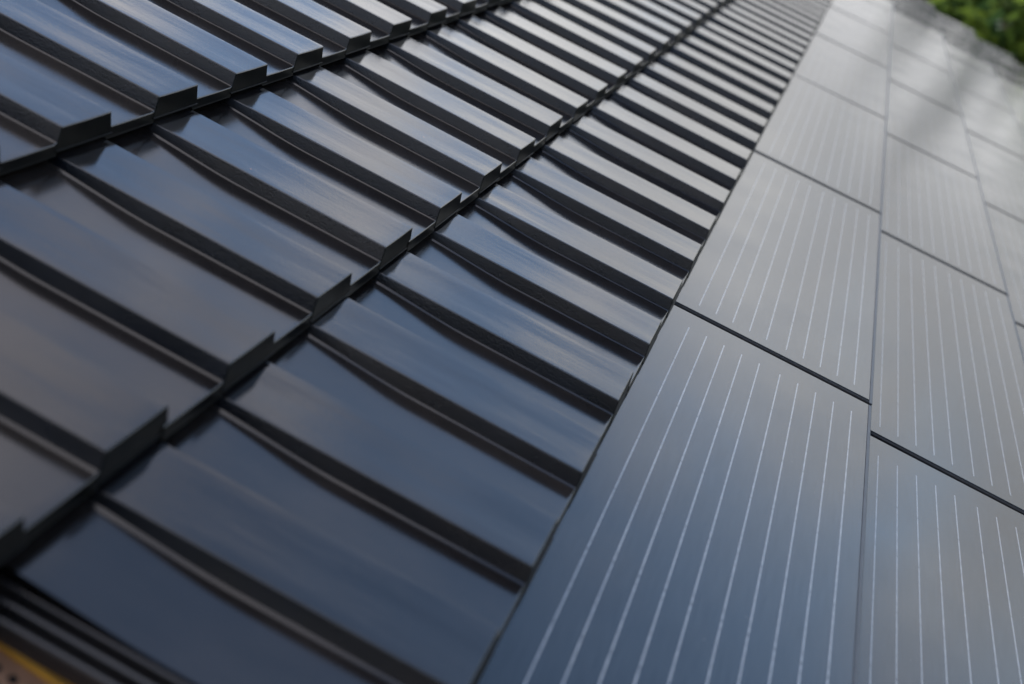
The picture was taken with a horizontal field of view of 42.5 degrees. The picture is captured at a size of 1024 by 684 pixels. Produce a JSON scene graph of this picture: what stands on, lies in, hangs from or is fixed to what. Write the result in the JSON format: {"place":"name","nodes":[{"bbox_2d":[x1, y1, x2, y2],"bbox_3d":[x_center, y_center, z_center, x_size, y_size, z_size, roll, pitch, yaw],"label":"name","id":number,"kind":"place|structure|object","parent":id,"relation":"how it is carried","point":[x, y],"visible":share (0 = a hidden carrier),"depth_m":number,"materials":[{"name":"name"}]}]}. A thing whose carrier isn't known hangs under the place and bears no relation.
{"place":"outdoors","nodes":[
{"label":"outdoors","id":0,"kind":"place"},
{"label":"ground","id":1,"kind":"structure","parent":0,"visible":0},
{"bbox_2d":[924,0,1022,55],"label":"tree","id":2,"kind":"object","parent":1,"relation":"on","point":[1003,23],"depth_m":25.57,"materials":[{"name":"green plant"}]},
{"bbox_2d":[926,0,1023,65],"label":"tree","id":3,"kind":"object","parent":1,"relation":"on","point":[980,18],"visible":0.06,"depth_m":17.61,"materials":[{"name":"green plant"}]},
{"bbox_3d":[1.378,0.780,5.944,2.842,6.114,10.440,1,19,16],"label":"house","id":4,"kind":"object","parent":1,"relation":"on","visible":0},
{"bbox_2d":[0,503,26,564],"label":"roof tile","id":5,"kind":"object","parent":4,"relation":"on","point":[12,539],"visible":1,"depth_m":0.94,"materials":[{"name":"black ceramic"}]},
{"bbox_2d":[0,644,68,683],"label":"perforated board","id":6,"kind":"object","parent":4,"relation":"on","point":[15,668],"visible":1,"depth_m":0.97,"materials":[{"name":"beige wood"}]},
{"bbox_2d":[0,52,111,174],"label":"roof tile","id":7,"kind":"object","parent":4,"relation":"on","point":[42,117],"visible":1,"depth_m":1.46,"materials":[{"name":"black ceramic"}]},
{"bbox_2d":[0,311,168,542],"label":"roof tile","id":8,"kind":"object","parent":4,"relation":"on","point":[75,429],"visible":0.98,"depth_m":1.06,"materials":[{"name":"black ceramic"}]},
{"bbox_2d":[0,0,197,138],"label":"roof tile","id":9,"kind":"object","parent":4,"relation":"on","point":[129,89],"visible":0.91,"depth_m":1.64,"materials":[{"name":"black ceramic"}]},
{"bbox_2d":[0,181,274,440],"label":"roof tile","id":10,"kind":"object","parent":4,"relation":"on","point":[186,352],"visible":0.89,"depth_m":1.25,"materials":[{"name":"black ceramic"}]},
{"bbox_2d":[38,0,267,109],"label":"roof tile","id":11,"kind":"object","parent":4,"relation":"on","point":[215,68],"visible":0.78,"depth_m":1.83,"materials":[{"name":"black ceramic"}]},
{"bbox_2d":[0,137,351,352],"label":"roof tile","id":12,"kind":"object","parent":4,"relation":"on","point":[286,289],"visible":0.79,"depth_m":1.44,"materials":[{"name":"black ceramic"}]},
{"bbox_2d":[148,0,322,85],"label":"roof tile","id":13,"kind":"object","parent":4,"relation":"on","point":[282,51],"visible":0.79,"depth_m":2.02,"materials":[{"name":"black ceramic"}]},
{"bbox_2d":[0,439,498,683],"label":"roof tile","id":14,"kind":"object","parent":4,"relation":"on","point":[157,561],"visible":0.91,"depth_m":1.04,"materials":[{"name":"black ceramic"}]},
{"bbox_2d":[106,108,411,296],"bbox_3d":[-0.343,-0.188,1.612,0.410,0.036,0.261,28,24,5],"label":"roof tile","id":15,"kind":"object","parent":4,"relation":"on","point":[363,242],"visible":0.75,"depth_m":1.63,"materials":[{"name":"black ceramic"}]},
{"bbox_2d":[234,0,370,65],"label":"roof tile","id":16,"kind":"object","parent":4,"relation":"on","point":[336,36],"visible":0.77,"depth_m":2.20,"materials":[{"name":"black ceramic"}]},
{"bbox_2d":[193,86,461,250],"bbox_3d":[-0.287,-0.254,1.802,0.410,0.036,0.261,28,24,5],"label":"roof tile","id":17,"kind":"object","parent":4,"relation":"on","point":[422,204],"visible":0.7,"depth_m":1.82,"materials":[{"name":"black ceramic"}]},
{"bbox_2d":[158,360,557,648],"bbox_3d":[-0.170,0.137,1.219,0.410,0.036,0.261,28,24,5],"label":"roof tile","id":18,"kind":"object","parent":4,"relation":"on","point":[433,521],"visible":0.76,"depth_m":1.23,"materials":[{"name":"black ceramic"}]},
{"bbox_2d":[312,0,411,49],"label":"roof tile","id":19,"kind":"object","parent":4,"relation":"on","point":[383,23],"visible":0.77,"depth_m":2.39,"materials":[{"name":"black ceramic"}]},
{"bbox_2d":[258,65,501,212],"bbox_3d":[-0.230,-0.324,1.991,0.410,0.036,0.261,28,24,5],"label":"roof tile","id":20,"kind":"object","parent":4,"relation":"on","point":[470,173],"visible":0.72,"depth_m":2.01,"materials":[{"name":"black ceramic"}]},
{"bbox_2d":[376,0,446,36],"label":"roof tile","id":21,"kind":"object","parent":4,"relation":"on","point":[423,15],"visible":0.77,"depth_m":2.58,"materials":[{"name":"black ceramic"}]},
{"bbox_2d":[321,49,535,182],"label":"roof tile","id":22,"kind":"object","parent":4,"relation":"on","point":[510,147],"visible":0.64,"depth_m":2.20,"materials":[{"name":"black ceramic"}]},
{"bbox_2d":[266,297,601,535],"bbox_3d":[-0.114,0.067,1.407,0.410,0.036,0.261,28,25,5],"label":"roof tile","id":23,"kind":"object","parent":4,"relation":"on","point":[435,398],"visible":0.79,"depth_m":1.42,"materials":[{"name":"black ceramic"}]},
{"bbox_2d":[433,0,476,23],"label":"roof tile","id":24,"kind":"object","parent":4,"relation":"on","point":[456,9],"visible":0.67,"depth_m":2.76,"materials":[{"name":"black ceramic"}]},
{"bbox_2d":[368,35,562,152],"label":"roof tile","id":25,"kind":"object","parent":4,"relation":"on","point":[540,124],"visible":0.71,"depth_m":2.39,"materials":[{"name":"black ceramic"}]},
{"bbox_2d":[471,0,500,13],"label":"roof tile","id":26,"kind":"object","parent":4,"relation":"on","point":[482,5],"visible":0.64,"depth_m":2.94,"materials":[{"name":"black ceramic"}]},
{"bbox_2d":[348,250,632,447],"bbox_3d":[-0.059,0.000,1.595,0.410,0.036,0.261,28,25,5],"label":"roof tile","id":27,"kind":"object","parent":4,"relation":"on","point":[568,377],"visible":0.61,"depth_m":1.61,"materials":[{"name":"black ceramic"}]},
{"bbox_2d":[409,23,587,133],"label":"roof tile","id":28,"kind":"object","parent":4,"relation":"on","point":[569,106],"visible":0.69,"depth_m":2.58,"materials":[{"name":"black ceramic"}]},
{"bbox_2d":[443,13,607,111],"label":"roof tile","id":29,"kind":"object","parent":4,"relation":"on","point":[591,89],"visible":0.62,"depth_m":2.77,"materials":[{"name":"black ceramic"}]},
{"bbox_2d":[408,213,661,395],"bbox_3d":[-0.003,-0.068,1.786,0.410,0.036,0.261,28,25,5],"label":"roof tile","id":30,"kind":"object","parent":4,"relation":"on","point":[561,300],"visible":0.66,"depth_m":1.80,"materials":[{"name":"black ceramic"}]},
{"bbox_2d":[473,5,626,98],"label":"roof tile","id":31,"kind":"object","parent":4,"relation":"on","point":[611,75],"visible":0.56,"depth_m":2.96,"materials":[{"name":"black ceramic"}]},
{"bbox_2d":[496,0,642,83],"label":"roof tile","id":32,"kind":"object","parent":4,"relation":"on","point":[630,63],"visible":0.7,"depth_m":3.14,"materials":[{"name":"black ceramic"}]},
{"bbox_2d":[457,183,682,335],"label":"roof tile","id":33,"kind":"object","parent":4,"relation":"on","point":[585,255],"visible":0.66,"depth_m":1.99,"materials":[{"name":"black ceramic"}]},
{"bbox_2d":[530,0,655,71],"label":"roof tile","id":34,"kind":"object","parent":4,"relation":"on","point":[645,52],"visible":0.51,"depth_m":3.33,"materials":[{"name":"black ceramic"}]},
{"bbox_2d":[495,156,701,294],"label":"roof tile","id":35,"kind":"object","parent":4,"relation":"on","point":[610,220],"visible":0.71,"depth_m":2.18,"materials":[{"name":"black ceramic"}]},
{"bbox_2d":[561,0,669,60],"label":"roof tile","id":36,"kind":"object","parent":4,"relation":"on","point":[640,32],"visible":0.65,"depth_m":3.52,"materials":[{"name":"black ceramic"}]},
{"bbox_2d":[530,134,715,255],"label":"roof tile","id":37,"kind":"object","parent":4,"relation":"on","point":[625,187],"visible":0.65,"depth_m":2.37,"materials":[{"name":"black ceramic"}]},
{"bbox_2d":[593,0,680,50],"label":"roof tile","id":38,"kind":"object","parent":4,"relation":"on","point":[671,33],"visible":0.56,"depth_m":3.71,"materials":[{"name":"black ceramic"}]},
{"bbox_2d":[557,115,729,227],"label":"roof tile","id":39,"kind":"object","parent":4,"relation":"on","point":[642,162],"visible":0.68,"depth_m":2.56,"materials":[{"name":"black ceramic"}]},
{"bbox_2d":[621,0,691,41],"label":"roof tile","id":40,"kind":"object","parent":4,"relation":"on","point":[666,16],"visible":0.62,"depth_m":3.89,"materials":[{"name":"black ceramic"}]},
{"bbox_2d":[584,99,740,202],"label":"roof tile","id":41,"kind":"object","parent":4,"relation":"on","point":[666,144],"visible":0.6,"depth_m":2.75,"materials":[{"name":"black ceramic"}]},
{"bbox_2d":[647,0,700,33],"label":"roof tile","id":42,"kind":"object","parent":4,"relation":"on","point":[693,18],"visible":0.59,"depth_m":4.08,"materials":[{"name":"black ceramic"}]},
{"bbox_2d":[478,305,871,683],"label":"solar tile","id":43,"kind":"object","parent":4,"relation":"on","point":[711,529],"visible":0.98,"depth_m":1.47,"materials":[{"name":"black glass"}]},
{"bbox_2d":[605,84,751,180],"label":"roof tile","id":44,"kind":"object","parent":4,"relation":"on","point":[692,132],"visible":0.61,"depth_m":2.94,"materials":[{"name":"black ceramic"}]},
{"bbox_2d":[671,0,709,25],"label":"roof tile","id":45,"kind":"object","parent":4,"relation":"on","point":[702,11],"visible":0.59,"depth_m":4.26,"materials":[{"name":"black ceramic"}]},
{"bbox_2d":[623,72,759,158],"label":"roof tile","id":46,"kind":"object","parent":4,"relation":"on","point":[689,108],"visible":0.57,"depth_m":3.13,"materials":[{"name":"black ceramic"}]},
{"bbox_2d":[639,61,767,143],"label":"roof tile","id":47,"kind":"object","parent":4,"relation":"on","point":[709,99],"visible":0.48,"depth_m":3.32,"materials":[{"name":"black ceramic"}]},
{"bbox_2d":[691,0,717,18],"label":"roof tile","id":48,"kind":"object","parent":4,"relation":"on","point":[710,5],"visible":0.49,"depth_m":4.45,"materials":[{"name":"black ceramic"}]},
{"bbox_2d":[653,51,773,124],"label":"roof tile","id":49,"kind":"object","parent":4,"relation":"on","point":[722,88],"visible":0.49,"depth_m":3.51,"materials":[{"name":"black ceramic"}]},
{"bbox_2d":[666,42,780,113],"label":"roof tile","id":50,"kind":"object","parent":4,"relation":"on","point":[720,71],"visible":0.48,"depth_m":3.69,"materials":[{"name":"black ceramic"}]},
{"bbox_2d":[678,34,786,102],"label":"roof tile","id":51,"kind":"object","parent":4,"relation":"on","point":[739,67],"visible":0.43,"depth_m":3.89,"materials":[{"name":"black ceramic"}]},
{"bbox_2d":[688,26,792,91],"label":"roof tile","id":52,"kind":"object","parent":4,"relation":"on","point":[737,52],"visible":0.48,"depth_m":4.07,"materials":[{"name":"black ceramic"}]},
{"bbox_2d":[699,20,796,76],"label":"roof tile","id":53,"kind":"object","parent":4,"relation":"on","point":[768,56],"visible":0.42,"depth_m":4.26,"materials":[{"name":"black ceramic"}]},
{"bbox_2d":[706,13,800,67],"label":"roof tile","id":54,"kind":"object","parent":4,"relation":"on","point":[750,36],"visible":0.41,"depth_m":4.45,"materials":[{"name":"black ceramic"}]},
{"bbox_2d":[716,7,804,66],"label":"roof tile","id":55,"kind":"object","parent":4,"relation":"on","point":[759,30],"visible":0.47,"depth_m":4.64,"materials":[{"name":"black ceramic"}]},
{"bbox_2d":[723,2,808,55],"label":"roof tile","id":56,"kind":"object","parent":4,"relation":"on","point":[766,25],"visible":0.41,"depth_m":4.83,"materials":[{"name":"black ceramic"}]},
{"bbox_2d":[729,0,811,47],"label":"roof tile","id":57,"kind":"object","parent":4,"relation":"on","point":[782,25],"visible":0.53,"depth_m":5.02,"materials":[{"name":"black ceramic"}]},
{"bbox_2d":[740,0,814,39],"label":"roof tile","id":58,"kind":"object","parent":4,"relation":"on","point":[782,17],"visible":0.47,"depth_m":5.21,"materials":[{"name":"black ceramic"}]},
{"bbox_2d":[674,152,881,405],"bbox_3d":[0.547,-0.188,2.610,0.389,0.014,1.229,28,24,5],"label":"solar tile","id":59,"kind":"object","parent":4,"relation":"on","point":[786,268],"visible":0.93,"depth_m":2.42,"materials":[{"name":"grey glass"}]},
{"bbox_2d":[756,0,817,33],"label":"roof tile","id":60,"kind":"object","parent":4,"relation":"on","point":[788,13],"visible":0.38,"depth_m":5.39,"materials":[{"name":"black ceramic"}]},
{"bbox_2d":[770,0,820,29],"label":"roof tile","id":61,"kind":"object","parent":4,"relation":"on","point":[802,13],"visible":0.46,"depth_m":5.58,"materials":[{"name":"black ceramic"}]},
{"bbox_2d":[784,0,823,24],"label":"roof tile","id":62,"kind":"object","parent":4,"relation":"on","point":[807,9],"visible":0.35,"depth_m":5.77,"materials":[{"name":"black ceramic"}]},
{"bbox_2d":[796,0,825,17],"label":"roof tile","id":63,"kind":"object","parent":4,"relation":"on","point":[814,7],"visible":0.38,"depth_m":5.95,"materials":[{"name":"black ceramic"}]},
{"bbox_2d":[754,74,886,214],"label":"solar tile","id":64,"kind":"object","parent":4,"relation":"on","point":[824,138],"visible":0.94,"depth_m":3.61,"materials":[{"name":"grey glass"}]},
{"bbox_2d":[794,34,889,119],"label":"solar tile","id":65,"kind":"object","parent":4,"relation":"on","point":[845,73],"visible":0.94,"depth_m":4.81,"materials":[{"name":"grey glass"}]},
{"bbox_2d":[815,6,890,68],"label":"solar tile","id":66,"kind":"object","parent":4,"relation":"on","point":[855,35],"visible":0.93,"depth_m":5.92,"materials":[{"name":"grey glass"}]},
{"bbox_2d":[830,0,892,34],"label":"solar tile","id":67,"kind":"object","parent":4,"relation":"on","point":[876,16],"visible":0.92,"depth_m":6.94,"materials":[{"name":"grey glass"}]},
{"bbox_2d":[868,0,892,11],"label":"solar tile","id":68,"kind":"object","parent":4,"relation":"on","point":[887,4],"visible":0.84,"depth_m":7.80,"materials":[{"name":"grey glass"}]},
{"bbox_2d":[893,0,938,24],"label":"roof tile","id":69,"kind":"object","parent":4,"relation":"on","point":[913,12],"visible":0.26,"depth_m":8.67,"materials":[{"name":"black ceramic"}]},
{"bbox_2d":[893,4,938,28],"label":"roof tile","id":70,"kind":"object","parent":4,"relation":"on","point":[918,17],"visible":0.33,"depth_m":8.48,"materials":[{"name":"black ceramic"}]},
{"bbox_2d":[894,0,937,21],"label":"roof tile","id":71,"kind":"object","parent":4,"relation":"on","point":[916,10],"visible":0.27,"depth_m":8.86,"materials":[{"name":"black ceramic"}]},
{"bbox_2d":[893,7,939,31],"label":"roof tile","id":72,"kind":"object","parent":4,"relation":"on","point":[914,18],"visible":0.25,"depth_m":8.30,"materials":[{"name":"black ceramic"}]},
{"bbox_2d":[899,0,936,18],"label":"roof tile","id":73,"kind":"object","parent":4,"relation":"on","point":[919,9],"visible":0.29,"depth_m":9.04,"materials":[{"name":"black ceramic"}]},
{"bbox_2d":[892,10,944,44],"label":"solar tile","id":74,"kind":"object","parent":4,"relation":"on","point":[916,26],"visible":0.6,"depth_m":7.88,"materials":[{"name":"grey glass"}]},
{"bbox_2d":[891,20,951,73],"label":"solar tile","id":75,"kind":"object","parent":4,"relation":"on","point":[919,45],"visible":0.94,"depth_m":7.01,"materials":[{"name":"grey glass"}]},
{"bbox_2d":[889,45,962,115],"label":"solar tile","id":76,"kind":"object","parent":4,"relation":"on","point":[921,77],"visible":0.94,"depth_m":5.91,"materials":[{"name":"grey glass"}]},
{"bbox_2d":[886,80,978,179],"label":"solar tile","id":77,"kind":"object","parent":4,"relation":"on","point":[926,126],"visible":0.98,"depth_m":4.78,"materials":[{"name":"grey glass"}]},
{"bbox_2d":[858,436,1023,683],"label":"solar tile","id":78,"kind":"object","parent":4,"relation":"on","point":[943,589],"visible":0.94,"depth_m":1.70,"materials":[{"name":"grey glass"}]},
{"bbox_2d":[881,134,1008,295],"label":"solar tile","id":79,"kind":"object","parent":4,"relation":"on","point":[934,208],"visible":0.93,"depth_m":3.59,"materials":[{"name":"grey glass"}]},
{"bbox_2d":[870,232,1023,514],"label":"solar tile","id":80,"kind":"object","parent":4,"relation":"on","point":[948,391],"visible":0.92,"depth_m":2.43,"materials":[{"name":"grey glass"}]},
{"bbox_2d":[935,11,973,32],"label":"roof tile","id":81,"kind":"object","parent":4,"relation":"on","point":[953,21],"visible":0.35,"depth_m":9.79,"materials":[{"name":"black ceramic"}]},
{"bbox_2d":[936,14,975,35],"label":"roof tile","id":82,"kind":"object","parent":4,"relation":"on","point":[955,25],"visible":0.26,"depth_m":9.60,"materials":[{"name":"black ceramic"}]},
{"bbox_2d":[937,20,978,42],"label":"roof tile","id":83,"kind":"object","parent":4,"relation":"on","point":[960,32],"visible":0.3,"depth_m":9.22,"materials":[{"name":"black ceramic"}]},
{"bbox_2d":[938,23,980,46],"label":"roof tile","id":84,"kind":"object","parent":4,"relation":"on","point":[959,35],"visible":0.26,"depth_m":9.03,"materials":[{"name":"black ceramic"}]},
{"bbox_2d":[939,27,981,50],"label":"roof tile","id":85,"kind":"object","parent":4,"relation":"on","point":[960,38],"visible":0.37,"depth_m":8.84,"materials":[{"name":"black ceramic"}]},
{"bbox_2d":[940,30,983,53],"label":"roof tile","id":86,"kind":"object","parent":4,"relation":"on","point":[960,41],"visible":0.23,"depth_m":8.66,"materials":[{"name":"black ceramic"}]},
{"bbox_2d":[942,34,985,58],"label":"roof tile","id":87,"kind":"object","parent":4,"relation":"on","point":[963,46],"visible":0.34,"depth_m":8.46,"materials":[{"name":"black ceramic"}]},
{"bbox_2d":[943,38,987,62],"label":"roof tile","id":88,"kind":"object","parent":4,"relation":"on","point":[964,50],"visible":0.27,"depth_m":8.28,"materials":[{"name":"black ceramic"}]},
{"bbox_2d":[944,42,996,77],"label":"solar tile","id":89,"kind":"object","parent":4,"relation":"on","point":[970,60],"visible":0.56,"depth_m":7.85,"materials":[{"name":"grey glass"}]},
{"bbox_2d":[947,54,1012,113],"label":"solar tile","id":90,"kind":"object","parent":4,"relation":"on","point":[977,82],"visible":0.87,"depth_m":6.99,"materials":[{"name":"grey glass"}]},
{"bbox_2d":[955,85,1023,158],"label":"solar tile","id":91,"kind":"object","parent":4,"relation":"on","point":[991,123],"visible":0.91,"depth_m":5.88,"materials":[{"name":"grey glass"}]},
{"bbox_2d":[967,131,1023,222],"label":"solar tile","id":92,"kind":"object","parent":4,"relation":"on","point":[1000,171],"visible":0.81,"depth_m":4.77,"materials":[{"name":"grey glass"}]},
{"bbox_2d":[977,38,1013,58],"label":"roof tile","id":93,"kind":"object","parent":4,"relation":"on","point":[995,48],"visible":0.2,"depth_m":9.77,"materials":[{"name":"black ceramic"}]},
{"bbox_2d":[980,44,1018,65],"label":"roof tile","id":94,"kind":"object","parent":4,"relation":"on","point":[999,55],"visible":0.27,"depth_m":9.39,"materials":[{"name":"black ceramic"}]},
{"bbox_2d":[982,48,1020,69],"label":"roof tile","id":95,"kind":"object","parent":4,"relation":"on","point":[1002,59],"visible":0.21,"depth_m":9.21,"materials":[{"name":"black ceramic"}]},
{"bbox_2d":[983,51,1023,74],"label":"roof tile","id":96,"kind":"object","parent":4,"relation":"on","point":[1003,63],"visible":0.25,"depth_m":9.01,"materials":[{"name":"black ceramic"}]},
{"bbox_2d":[985,204,1023,327],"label":"solar tile","id":97,"kind":"object","parent":4,"relation":"on","point":[1008,232],"visible":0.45,"depth_m":3.73,"materials":[{"name":"grey glass"}]},
{"bbox_2d":[986,56,1023,77],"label":"roof tile","id":98,"kind":"object","parent":4,"relation":"on","point":[1004,66],"visible":0.3,"depth_m":8.82,"materials":[{"name":"black ceramic"}]},
{"bbox_2d":[987,60,1023,80],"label":"roof tile","id":99,"kind":"object","parent":4,"relation":"on","point":[1005,70],"visible":0.27,"depth_m":8.64,"materials":[{"name":"black ceramic"}]},
{"bbox_2d":[990,64,1023,83],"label":"roof tile","id":100,"kind":"object","parent":4,"relation":"on","point":[1007,74],"visible":0.28,"depth_m":8.45,"materials":[{"name":"black ceramic"}]},
{"bbox_2d":[993,69,1023,87],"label":"roof tile","id":101,"kind":"object","parent":4,"relation":"on","point":[1008,78],"visible":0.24,"depth_m":8.26,"materials":[{"name":"black ceramic"}]},
{"bbox_2d":[995,74,1023,98],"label":"solar tile","id":102,"kind":"object","parent":4,"relation":"on","point":[1011,87],"visible":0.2,"depth_m":7.87,"materials":[{"name":"grey glass"}]},
{"bbox_2d":[1002,89,1023,126],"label":"solar tile","id":103,"kind":"object","parent":4,"relation":"on","point":[1016,103],"visible":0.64,"depth_m":7.16,"materials":[{"name":"grey glass"}]},
{"bbox_2d":[1016,324,1023,353],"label":"solar tile","id":104,"kind":"object","parent":4,"relation":"on","point":[1020,329],"depth_m":3.03,"materials":[{"name":"grey glass"}]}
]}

